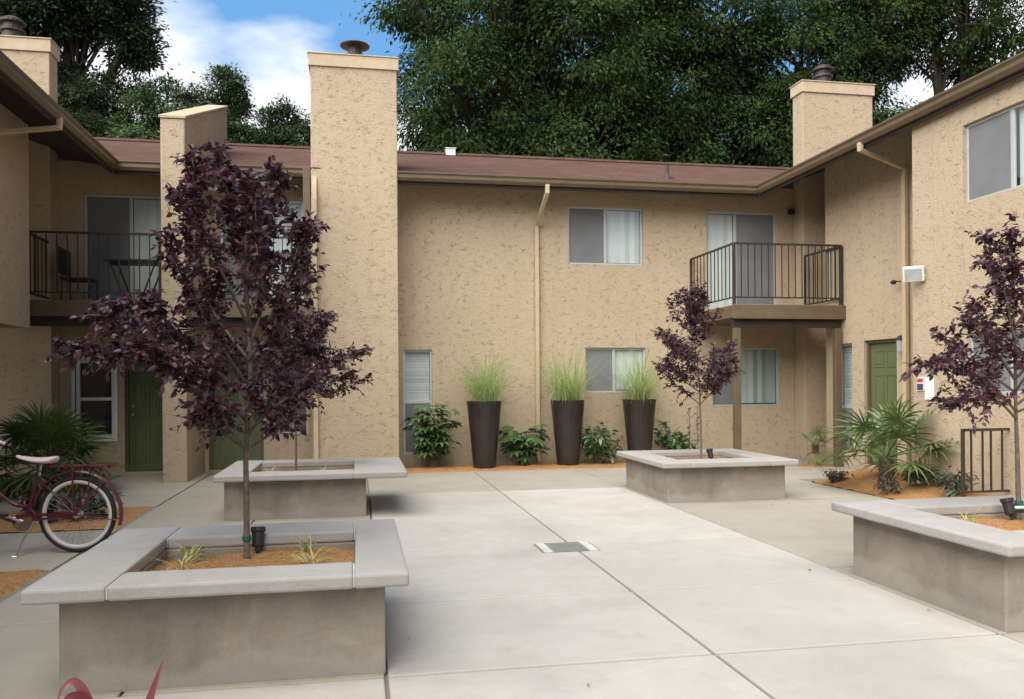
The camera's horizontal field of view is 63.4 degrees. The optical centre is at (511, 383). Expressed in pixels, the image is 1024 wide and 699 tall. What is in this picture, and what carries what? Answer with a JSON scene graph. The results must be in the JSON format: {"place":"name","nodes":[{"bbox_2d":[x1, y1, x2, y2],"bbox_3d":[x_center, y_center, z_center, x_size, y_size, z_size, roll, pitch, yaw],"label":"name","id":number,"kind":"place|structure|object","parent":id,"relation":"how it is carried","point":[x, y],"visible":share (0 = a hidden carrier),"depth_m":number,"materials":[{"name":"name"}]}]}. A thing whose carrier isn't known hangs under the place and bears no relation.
{"place":"outdoors","nodes":[
{"label":"outdoors","id":0,"kind":"place"},
{"bbox_2d":[0,569,45,598],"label":"soil bed","id":1,"kind":"object","parent":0,"point":[10,582],"visible":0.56,"depth_m":6.44,"materials":[{"name":"orange soil"}]},
{"bbox_2d":[0,477,111,495],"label":"soil bed","id":2,"kind":"object","parent":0,"point":[7,493],"visible":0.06,"depth_m":11.74,"materials":[{"name":"orange soil"}]},
{"bbox_2d":[0,398,135,502],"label":"fan palm","id":3,"kind":"object","parent":2,"relation":"on","point":[48,430],"visible":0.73,"depth_m":11.54,"materials":[{"name":"green plant"}]},
{"bbox_2d":[0,506,150,531],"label":"soil bed","id":4,"kind":"object","parent":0,"point":[130,513],"visible":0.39,"depth_m":9.03,"materials":[{"name":"orange soil"}]},
{"bbox_2d":[17,489,76,512],"bbox_3d":[-5.309,1.377,9.416,0.689,0.424,0.578,0,0,40],"label":"shrub","id":5,"kind":"object","parent":4,"relation":"on","point":[25,501],"visible":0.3,"depth_m":9.29,"materials":[{"name":"green plant"}]},
{"bbox_2d":[48,473,125,522],"bbox_3d":[-4.798,1.336,9.337,0.782,0.655,0.796,0,0,-10],"label":"shrub","id":6,"kind":"object","parent":4,"relation":"on","point":[99,496],"visible":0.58,"depth_m":9.19,"materials":[{"name":"green plant"}]},
{"bbox_2d":[0,458,1023,698],"bbox_3d":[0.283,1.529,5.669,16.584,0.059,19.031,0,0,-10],"label":"walkway","id":7,"kind":"structure","parent":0,"point":[802,519],"depth_m":9.00,"materials":[{"name":"beige concrete"}]},
{"bbox_2d":[0,15,117,479],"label":"apartment building","id":8,"kind":"structure","parent":7,"relation":"on","point":[42,130],"depth_m":13.42,"materials":[{"name":"beige paint"}]},
{"bbox_2d":[0,440,123,557],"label":"bicycle","id":9,"kind":"object","parent":7,"relation":"on","point":[22,522],"visible":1,"depth_m":7.47,"materials":[{"name":"red metal"}]},
{"bbox_2d":[21,519,408,694],"bbox_3d":[-1.557,1.240,4.856,1.803,0.562,1.714,0,0,-10],"label":"concrete planter","id":10,"kind":"object","parent":7,"relation":"on","point":[132,616],"visible":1,"depth_m":4.19,"materials":[{"name":"grey concrete"}]},
{"bbox_2d":[151,552,212,569],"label":"spider plant","id":11,"kind":"object","parent":10,"relation":"on","point":[183,563],"visible":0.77,"depth_m":4.71,"materials":[{"name":"green plant"}]},
{"bbox_2d":[44,137,338,558],"bbox_3d":[-1.861,-0.199,4.969,1.647,2.624,1.281,0,0,-25],"label":"plum tree","id":12,"kind":"object","parent":10,"relation":"on","point":[251,235],"visible":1,"depth_m":4.83,"materials":[{"name":"purple plant"}]},
{"bbox_2d":[242,535,250,541],"bbox_3d":[-1.627,0.950,5.088,0.052,0.033,0.052,0,0,-10],"label":"tie tape","id":13,"kind":"object","parent":12,"relation":"attached to","point":[246,538],"visible":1,"depth_m":5.07,"materials":[{"name":"green plastic"}]},
{"bbox_2d":[171,540,214,559],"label":"spider plant","id":14,"kind":"object","parent":10,"relation":"in","point":[183,552],"visible":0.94,"depth_m":5.07,"materials":[{"name":"green plant"}]},
{"bbox_2d":[251,526,265,553],"bbox_3d":[-1.605,1.016,5.245,0.092,0.231,0.107,0,0,-10],"label":"landscape spotlight","id":15,"kind":"object","parent":10,"relation":"in","point":[258,537],"visible":0.94,"depth_m":5.21,"materials":[{"name":"black plastic"}]},
{"bbox_2d":[285,545,332,563],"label":"spider plant","id":16,"kind":"object","parent":10,"relation":"in","point":[307,561],"visible":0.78,"depth_m":4.83,"materials":[{"name":"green plant"}]},
{"bbox_2d":[292,531,327,553],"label":"spider plant","id":17,"kind":"object","parent":10,"relation":"on","point":[306,548],"visible":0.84,"depth_m":5.18,"materials":[{"name":"green plant"}]},
{"bbox_2d":[212,457,406,520],"bbox_3d":[-2.392,1.266,10.137,2.112,0.522,1.893,0,0,-10],"label":"concrete planter","id":18,"kind":"object","parent":7,"relation":"on","point":[286,490],"visible":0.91,"depth_m":9.35,"materials":[{"name":"grey concrete"}]},
{"bbox_2d":[262,306,374,470],"bbox_3d":[-2.442,0.077,10.213,1.336,2.121,1.239,0,0,36],"label":"plum tree","id":19,"kind":"object","parent":18,"relation":"on","point":[312,324],"visible":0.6,"depth_m":10.18,"materials":[{"name":"purple plant"}]},
{"bbox_2d":[29,40,845,482],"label":"apartment building","id":20,"kind":"structure","parent":7,"relation":"on","point":[433,260],"depth_m":15.08,"materials":[{"name":"beige paint"}]},
{"bbox_2d":[58,247,97,299],"bbox_3d":[-7.013,-1.722,13.425,0.480,0.898,0.450,0,0,-10],"label":"patio chair","id":21,"kind":"object","parent":20,"relation":"on","point":[62,261],"visible":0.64,"depth_m":13.34,"materials":[{"name":"black plastic"}]},
{"bbox_2d":[76,360,113,438],"bbox_3d":[-7.085,0.270,14.159,0.620,1.340,0.125,0,0,-10],"label":"window","id":22,"kind":"structure","parent":20,"relation":"in","point":[98,394],"depth_m":14.20,"materials":[{"name":"glass"}]},
{"bbox_2d":[84,194,161,300],"bbox_3d":[-6.596,-2.274,14.253,1.350,1.880,0.125,0,0,-10],"label":"sliding door","id":23,"kind":"structure","parent":20,"relation":"in","point":[102,213],"depth_m":14.18,"materials":[{"name":"glass"}]},
{"bbox_2d":[103,258,157,300],"bbox_3d":[-6.133,-1.631,13.562,0.860,0.713,0.600,0,0,-10],"label":"patio table","id":24,"kind":"object","parent":20,"relation":"on","point":[135,262],"visible":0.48,"depth_m":13.37,"materials":[{"name":"black metal"}]},
{"bbox_2d":[125,357,162,471],"bbox_3d":[-6.295,0.454,14.295,0.660,2.120,0.135,0,0,-10],"label":"door","id":25,"kind":"structure","parent":20,"relation":"in","point":[143,406],"depth_m":14.28,"materials":[{"name":"green paint"}]},
{"bbox_2d":[209,348,263,469],"bbox_3d":[-4.830,0.444,14.566,0.920,2.120,0.135,0,0,-10],"label":"door","id":26,"kind":"structure","parent":20,"relation":"in","point":[222,454],"depth_m":14.55,"materials":[{"name":"green paint"}]},
{"bbox_2d":[220,198,303,301],"bbox_3d":[-4.395,-2.289,14.643,1.420,1.880,0.091,0,0,-10],"label":"sliding door","id":27,"kind":"structure","parent":20,"relation":"in","point":[292,204],"depth_m":14.72,"materials":[{"name":"glass"}]},
{"bbox_2d":[279,357,307,433],"bbox_3d":[-3.879,0.212,14.753,0.500,1.370,0.125,0,0,-10],"label":"window","id":28,"kind":"structure","parent":20,"relation":"in","point":[305,424],"depth_m":14.82,"materials":[{"name":"glass"}]},
{"bbox_2d":[403,350,431,454],"bbox_3d":[-1.725,0.342,15.151,0.520,1.900,0.125,0,0,-10],"label":"window","id":29,"kind":"structure","parent":20,"relation":"in","point":[424,401],"depth_m":15.15,"materials":[{"name":"glass"}]},
{"bbox_2d":[568,206,641,264],"bbox_3d":[1.759,-2.787,15.800,1.470,1.090,0.125,0,0,-10],"label":"window","id":30,"kind":"structure","parent":20,"relation":"in","point":[596,235],"depth_m":15.75,"materials":[{"name":"glass"}]},
{"bbox_2d":[585,348,644,392],"bbox_3d":[1.948,-0.249,15.832,1.200,0.850,0.125,0,0,-10],"label":"window","id":31,"kind":"structure","parent":20,"relation":"in","point":[605,357],"depth_m":15.76,"materials":[{"name":"glass"}]},
{"bbox_2d":[706,211,775,309],"bbox_3d":[4.471,-2.371,16.302,1.480,1.960,0.125,0,0,-10],"label":"sliding door","id":32,"kind":"structure","parent":20,"relation":"in","point":[747,226],"depth_m":16.28,"materials":[{"name":"glass"}]},
{"bbox_2d":[712,348,778,405],"bbox_3d":[4.563,-0.122,16.299,1.410,1.140,0.091,0,0,-10],"label":"window","id":33,"kind":"structure","parent":20,"relation":"in","point":[758,384],"depth_m":16.38,"materials":[{"name":"glass"}]},
{"bbox_2d":[788,209,794,214],"bbox_3d":[5.465,-3.358,16.277,0.140,0.120,0.192,0,0,-10],"label":"porch lamp","id":34,"kind":"object","parent":20,"relation":"attached to","point":[791,212],"visible":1,"depth_m":16.21,"materials":[{"name":"black plastic"}]},
{"bbox_2d":[687,406,699,448],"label":"slender sapling","id":35,"kind":"object","parent":7,"relation":"on","point":[697,424],"visible":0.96,"depth_m":15.32,"materials":[{"name":"plant"}]},
{"bbox_2d":[616,448,798,502],"bbox_3d":[2.566,1.231,11.233,1.803,0.522,1.902,0,0,-10],"label":"concrete planter","id":36,"kind":"object","parent":7,"relation":"on","point":[686,475],"visible":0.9,"depth_m":10.49,"materials":[{"name":"grey concrete"}]},
{"bbox_2d":[651,277,745,458],"bbox_3d":[2.518,-0.169,11.377,1.393,2.544,1.349,0,0,-10],"label":"plum tree","id":37,"kind":"object","parent":36,"relation":"on","point":[695,308],"visible":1,"depth_m":11.26,"materials":[{"name":"purple plant"}]},
{"bbox_2d":[706,448,712,458],"bbox_3d":[2.736,1.015,11.468,0.092,0.231,0.107,0,0,-28],"label":"landscape spotlight","id":38,"kind":"object","parent":36,"relation":"on","point":[709,453],"visible":0.91,"depth_m":11.43,"materials":[{"name":"black plastic"}]},
{"bbox_2d":[756,51,1023,495],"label":"apartment building","id":39,"kind":"structure","parent":7,"relation":"on","point":[926,183],"depth_m":12.72,"materials":[{"name":"beige paint"}]},
{"bbox_2d":[841,343,852,452],"bbox_3d":[5.920,0.259,14.520,0.125,1.900,0.480,0,0,-10],"label":"window","id":40,"kind":"structure","parent":39,"relation":"in","point":[848,405],"depth_m":14.60,"materials":[{"name":"glass"}]},
{"bbox_2d":[867,338,896,465],"bbox_3d":[6.094,0.322,13.525,0.135,2.070,0.860,0,0,-10],"label":"door","id":41,"kind":"structure","parent":39,"relation":"in","point":[881,354],"depth_m":13.64,"materials":[{"name":"green paint"}]},
{"bbox_2d":[890,280,900,284],"bbox_3d":[5.995,-1.577,12.950,0.177,0.070,0.088,0,0,-10],"label":"motion sensor","id":42,"kind":"object","parent":39,"relation":"attached to","point":[893,282],"visible":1,"depth_m":12.92,"materials":[{"name":"black plastic"}]},
{"bbox_2d":[895,335,901,354],"bbox_3d":[6.021,-0.592,12.836,0.180,0.300,0.157,0,0,-33],"label":"porch lamp","id":43,"kind":"object","parent":39,"relation":"attached to","point":[898,339],"visible":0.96,"depth_m":12.79,"materials":[{"name":"white glass"}]},
{"bbox_2d":[902,265,924,281],"bbox_3d":[5.434,-1.475,11.196,0.300,0.207,0.195,0,0,25],"label":"floodlight","id":44,"kind":"object","parent":39,"relation":"attached to","point":[913,273],"visible":1,"depth_m":11.15,"materials":[{"name":"white plastic"}]},
{"bbox_2d":[917,377,924,390],"bbox_3d":[5.535,0.006,11.241,0.017,0.190,0.140,0,0,-10],"label":"wall sign","id":45,"kind":"object","parent":39,"relation":"attached to","point":[920,384],"visible":0.95,"depth_m":11.23,"materials":[{"name":"white plastic"}]},
{"bbox_2d":[925,377,933,399],"bbox_3d":[5.568,0.066,11.066,0.015,0.310,0.175,0,0,-10],"label":"notice panel","id":46,"kind":"object","parent":39,"relation":"attached to","point":[929,389],"visible":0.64,"depth_m":11.05,"materials":[{"name":"white plastic"}]},
{"bbox_2d":[966,102,1023,201],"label":"window","id":47,"kind":"structure","parent":39,"relation":"in","point":[992,142],"depth_m":9.99,"materials":[{"name":"glass"}]},
{"bbox_2d":[971,329,1023,393],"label":"window","id":48,"kind":"structure","parent":39,"relation":"in","point":[1009,381],"depth_m":9.86,"materials":[{"name":"glass"}]},
{"bbox_2d":[831,495,1023,632],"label":"concrete planter","id":49,"kind":"object","parent":7,"relation":"on","point":[938,552],"visible":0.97,"depth_m":5.57,"materials":[{"name":"grey concrete"}]},
{"bbox_2d":[898,213,1023,519],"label":"plum tree","id":50,"kind":"object","parent":49,"relation":"on","point":[993,342],"visible":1,"depth_m":6.21,"materials":[{"name":"purple plant"}]},
{"bbox_2d":[1014,500,1023,511],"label":"tie tape","id":51,"kind":"object","parent":50,"relation":"attached to","point":[1019,503],"visible":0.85,"depth_m":6.28,"materials":[{"name":"green plastic"}]},
{"bbox_2d":[952,506,987,522],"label":"spider plant","id":52,"kind":"object","parent":49,"relation":"on","point":[967,519],"visible":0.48,"depth_m":5.95,"materials":[{"name":"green plant"}]},
{"bbox_2d":[1000,497,1023,519],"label":"landscape spotlight","id":53,"kind":"object","parent":49,"relation":"on","point":[1009,507],"visible":0.95,"depth_m":6.20,"materials":[{"name":"black plastic"}]},
{"bbox_2d":[960,428,1009,496],"bbox_3d":[5.517,1.018,9.665,0.626,0.986,0.032,0,0,-10],"label":"guard rail","id":54,"kind":"object","parent":7,"relation":"on","point":[963,431],"visible":0.95,"depth_m":9.65,"materials":[{"name":"brown metal"}]},
{"bbox_2d":[404,461,625,472],"bbox_3d":[0.248,1.503,14.851,5.505,0.090,1.080,0,0,-10],"label":"soil bed","id":55,"kind":"object","parent":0,"point":[508,467],"visible":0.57,"depth_m":14.56,"materials":[{"name":"orange soil"}]},
{"bbox_2d":[401,404,461,466],"bbox_3d":[-1.404,0.955,14.624,0.902,1.177,0.915,0,0,33],"label":"fatsia shrub","id":56,"kind":"object","parent":55,"relation":"on","point":[433,441],"visible":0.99,"depth_m":14.47,"materials":[{"name":"green plant"}]},
{"bbox_2d":[466,401,501,468],"bbox_3d":[-0.485,0.902,14.574,0.622,1.178,0.622,0,0,41],"label":"tall planter pot","id":57,"kind":"object","parent":55,"relation":"on","point":[484,419],"visible":0.96,"depth_m":14.37,"materials":[{"name":"brown metal"}]},
{"bbox_2d":[433,341,545,402],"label":"ornamental grass","id":58,"kind":"object","parent":57,"relation":"in","point":[484,391],"depth_m":14.42,"materials":[{"name":"plant"}]},
{"bbox_2d":[498,424,551,465],"bbox_3d":[0.200,1.132,14.985,1.048,0.801,1.027,0,0,-10],"label":"fatsia shrub","id":59,"kind":"object","parent":55,"relation":"on","point":[516,441],"visible":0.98,"depth_m":14.86,"materials":[{"name":"green plant"}]},
{"bbox_2d":[550,400,584,465],"bbox_3d":[1.004,0.892,14.931,0.622,1.178,0.622,0,0,25],"label":"tall planter pot","id":60,"kind":"object","parent":55,"relation":"on","point":[567,417],"visible":0.95,"depth_m":14.72,"materials":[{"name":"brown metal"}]},
{"bbox_2d":[510,335,619,403],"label":"ornamental grass","id":61,"kind":"object","parent":60,"relation":"in","point":[567,389],"depth_m":14.80,"materials":[{"name":"plant"}]},
{"bbox_2d":[581,422,625,462],"bbox_3d":[1.539,1.111,15.186,0.971,0.828,0.936,0,0,-33],"label":"fatsia shrub","id":62,"kind":"object","parent":55,"relation":"on","point":[602,449],"visible":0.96,"depth_m":15.07,"materials":[{"name":"green plant"}]},
{"bbox_2d":[622,399,655,450],"bbox_3d":[2.332,0.883,15.177,0.622,1.178,0.622,0,0,22],"label":"tall planter pot","id":63,"kind":"object","parent":55,"relation":"on","point":[639,416],"visible":0.81,"depth_m":14.96,"materials":[{"name":"brown metal"}]},
{"bbox_2d":[593,338,685,406],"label":"ornamental grass","id":64,"kind":"object","parent":63,"relation":"in","point":[642,387],"depth_m":15.05,"materials":[{"name":"plant"}]},
{"bbox_2d":[653,421,699,449],"bbox_3d":[3.079,1.103,15.520,0.855,0.821,0.903,0,0,-10],"label":"fatsia shrub","id":65,"kind":"object","parent":55,"relation":"on","point":[676,441],"visible":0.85,"depth_m":15.42,"materials":[{"name":"green plant"}]},
{"bbox_2d":[39,0,1023,157],"label":"sky","id":66,"kind":"structure","parent":0,"point":[270,40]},
{"bbox_2d":[100,487,1023,698],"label":"plaza paving","id":67,"kind":"structure","parent":0,"point":[490,601],"depth_m":5.21,"materials":[{"name":"concrete"}]},
{"bbox_2d":[535,541,598,552],"bbox_3d":[0.496,1.524,7.595,0.496,0.066,0.430,0,0,-10],"label":"floor drain","id":68,"kind":"object","parent":67,"relation":"in","point":[579,546],"visible":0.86,"depth_m":7.57,"materials":[{"name":"metal"}]},
{"bbox_2d":[797,463,832,466],"bbox_3d":[5.411,1.469,14.777,0.739,0.087,0.466,0,0,-10],"label":"soil bed","id":69,"kind":"object","parent":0,"point":[805,465],"visible":0.66,"depth_m":14.63,"materials":[{"name":"orange soil"}]},
{"bbox_2d":[800,424,835,466],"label":"young palm","id":70,"kind":"object","parent":69,"relation":"on","point":[815,447],"visible":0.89,"depth_m":14.72,"materials":[{"name":"green plant"}]},
{"bbox_2d":[812,468,985,498],"bbox_3d":[6.022,1.393,8.640,1.730,0.230,8.838,0,0,-10],"label":"soil bed","id":71,"kind":"object","parent":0,"point":[865,480],"visible":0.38,"depth_m":11.21,"materials":[{"name":"orange soil"}]},
{"bbox_2d":[822,469,853,482],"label":"shrub","id":72,"kind":"object","parent":71,"relation":"on","point":[832,477],"visible":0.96,"depth_m":12.03,"materials":[{"name":"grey plant"}]},
{"bbox_2d":[799,390,966,485],"bbox_3d":[5.024,0.748,11.243,2.028,1.373,2.172,0,0,-10],"label":"fan palm","id":73,"kind":"object","parent":71,"relation":"on","point":[894,423],"visible":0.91,"depth_m":11.14,"materials":[{"name":"green plant"}]},
{"bbox_2d":[872,476,902,494],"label":"shrub","id":74,"kind":"object","parent":71,"relation":"on","point":[883,486],"visible":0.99,"depth_m":10.76,"materials":[{"name":"grey plant"}]},
{"bbox_2d":[901,456,940,485],"bbox_3d":[5.351,1.164,10.844,0.478,0.428,0.551,0,0,-10],"label":"shrub","id":75,"kind":"object","parent":71,"relation":"on","point":[930,477],"visible":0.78,"depth_m":10.83,"materials":[{"name":"green plant"}]},
{"bbox_2d":[932,462,979,496],"bbox_3d":[5.428,1.179,10.077,0.566,0.493,0.532,0,0,-39],"label":"shrub","id":76,"kind":"object","parent":71,"relation":"on","point":[951,483],"visible":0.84,"depth_m":10.06,"materials":[{"name":"green plant"}]},
{"bbox_3d":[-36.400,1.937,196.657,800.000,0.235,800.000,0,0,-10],"label":"ground","id":77,"kind":"structure","parent":0,"visible":0},
{"bbox_2d":[0,0,179,110],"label":"broadleaf tree","id":78,"kind":"object","parent":77,"relation":"on","point":[73,29],"visible":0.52,"depth_m":41.18,"materials":[{"name":"green plant"}]},
{"bbox_2d":[57,64,170,137],"bbox_3d":[-20.659,-6.867,40.644,8.422,17.244,6.136,0,0,10],"label":"broadleaf tree","id":79,"kind":"object","parent":77,"relation":"on","point":[90,112],"visible":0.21,"depth_m":39.86,"materials":[{"name":"green plant"}]},
{"bbox_2d":[94,74,218,139],"bbox_3d":[-15.713,-6.141,37.803,6.358,15.720,4.074,0,0,-10],"label":"broadleaf tree","id":80,"kind":"object","parent":77,"relation":"on","point":[148,127],"visible":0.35,"depth_m":37.14,"materials":[{"name":"green plant"}]},
{"bbox_2d":[191,62,257,143],"bbox_3d":[-13.021,-6.569,38.193,3.356,16.534,3.250,0,0,-41],"label":"broadleaf tree","id":81,"kind":"object","parent":77,"relation":"on","point":[232,94],"visible":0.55,"depth_m":37.76,"materials":[{"name":"green plant"}]},
{"bbox_2d":[241,93,310,145],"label":"broadleaf tree","id":82,"kind":"object","parent":77,"relation":"on","point":[293,131],"visible":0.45,"depth_m":40.03,"materials":[{"name":"green plant"}]},
{"bbox_2d":[339,0,696,161],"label":"broadleaf tree","id":83,"kind":"object","parent":77,"relation":"on","point":[511,46],"visible":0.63,"depth_m":30.11,"materials":[{"name":"green plant"}]},
{"bbox_2d":[432,4,774,163],"bbox_3d":[6.676,-8.901,40.473,22.770,21.005,9.447,0,0,-10],"label":"broadleaf tree","id":84,"kind":"object","parent":77,"relation":"on","point":[472,101],"depth_m":39.43,"materials":[{"name":"green plant"}]},
{"bbox_2d":[554,0,817,166],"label":"broadleaf tree","id":85,"kind":"object","parent":77,"relation":"on","point":[706,60],"visible":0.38,"depth_m":32.98,"materials":[{"name":"green plant"}]},
{"bbox_2d":[723,0,975,167],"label":"broadleaf tree","id":86,"kind":"object","parent":77,"relation":"on","point":[868,53],"visible":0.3,"depth_m":33.41,"materials":[{"name":"green plant"}]},
{"bbox_2d":[854,0,1023,97],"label":"broadleaf tree","id":87,"kind":"object","parent":77,"relation":"on","point":[966,56],"visible":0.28,"depth_m":34.31,"materials":[{"name":"green plant"}]},
{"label":"soil bed","id":88,"kind":"structure","parent":0,"visible":0},
{"bbox_2d":[57,661,162,698],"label":"red flax","id":89,"kind":"object","parent":88,"relation":"on","point":[82,691],"visible":1,"depth_m":3.05,"materials":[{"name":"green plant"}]}
]}

